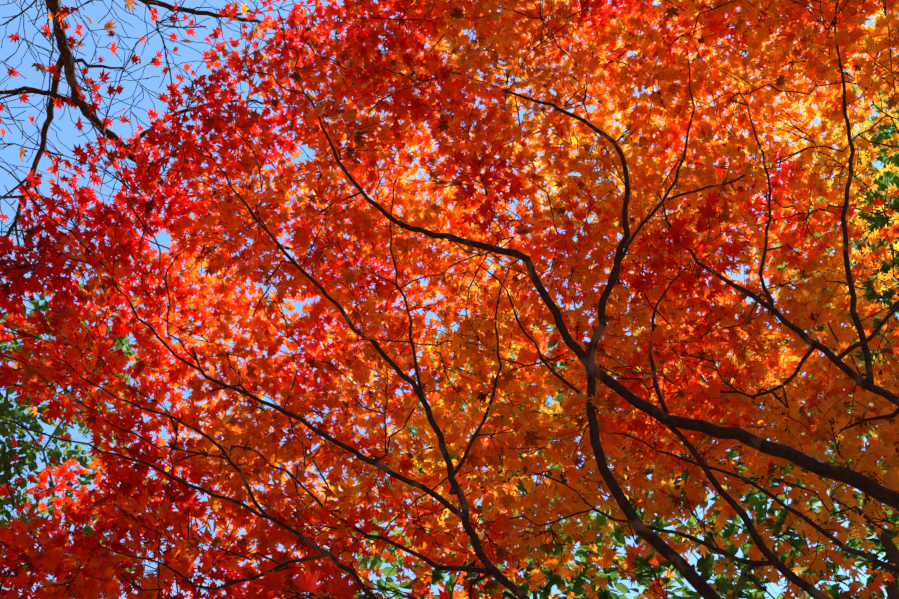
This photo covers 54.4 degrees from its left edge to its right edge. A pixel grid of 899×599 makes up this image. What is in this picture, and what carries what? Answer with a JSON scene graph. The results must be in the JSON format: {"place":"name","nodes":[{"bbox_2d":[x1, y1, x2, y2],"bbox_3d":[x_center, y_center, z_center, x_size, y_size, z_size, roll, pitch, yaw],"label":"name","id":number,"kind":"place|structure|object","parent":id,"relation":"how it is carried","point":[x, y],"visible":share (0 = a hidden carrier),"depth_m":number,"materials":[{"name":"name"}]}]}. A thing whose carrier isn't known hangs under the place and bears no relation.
{"place":"outdoors","nodes":[
{"label":"outdoors","id":0,"kind":"place"},
{"bbox_2d":[0,0,898,598],"label":"sky","id":1,"kind":"structure","parent":0,"point":[68,135],"materials":[{"name":"blue"}]},
{"label":"ground","id":2,"kind":"structure","parent":0,"visible":0},
{"bbox_2d":[0,283,180,589],"bbox_3d":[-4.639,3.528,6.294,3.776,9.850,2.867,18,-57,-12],"label":"green tree","id":3,"kind":"object","parent":2,"relation":"on","point":[26,446],"visible":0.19,"depth_m":9.31,"materials":[{"name":"green plant"}]},
{"bbox_2d":[0,0,415,325],"bbox_3d":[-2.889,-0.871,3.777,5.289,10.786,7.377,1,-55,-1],"label":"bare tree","id":4,"kind":"object","parent":2,"relation":"on","point":[62,46],"visible":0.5,"depth_m":7.40,"materials":[{"name":"brown plant"}]},
{"bbox_2d":[0,0,898,598],"bbox_3d":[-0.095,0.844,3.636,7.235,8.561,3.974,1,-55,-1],"label":"maple tree","id":5,"kind":"object","parent":2,"relation":"on","point":[672,292],"visible":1,"depth_m":4.57,"materials":[{"name":"red plant"}]},
{"bbox_2d":[325,69,898,598],"bbox_3d":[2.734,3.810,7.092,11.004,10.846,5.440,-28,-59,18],"label":"green tree","id":6,"kind":"object","parent":2,"relation":"on","point":[705,565],"visible":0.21,"depth_m":9.66,"materials":[{"name":"green plant"}]}
]}

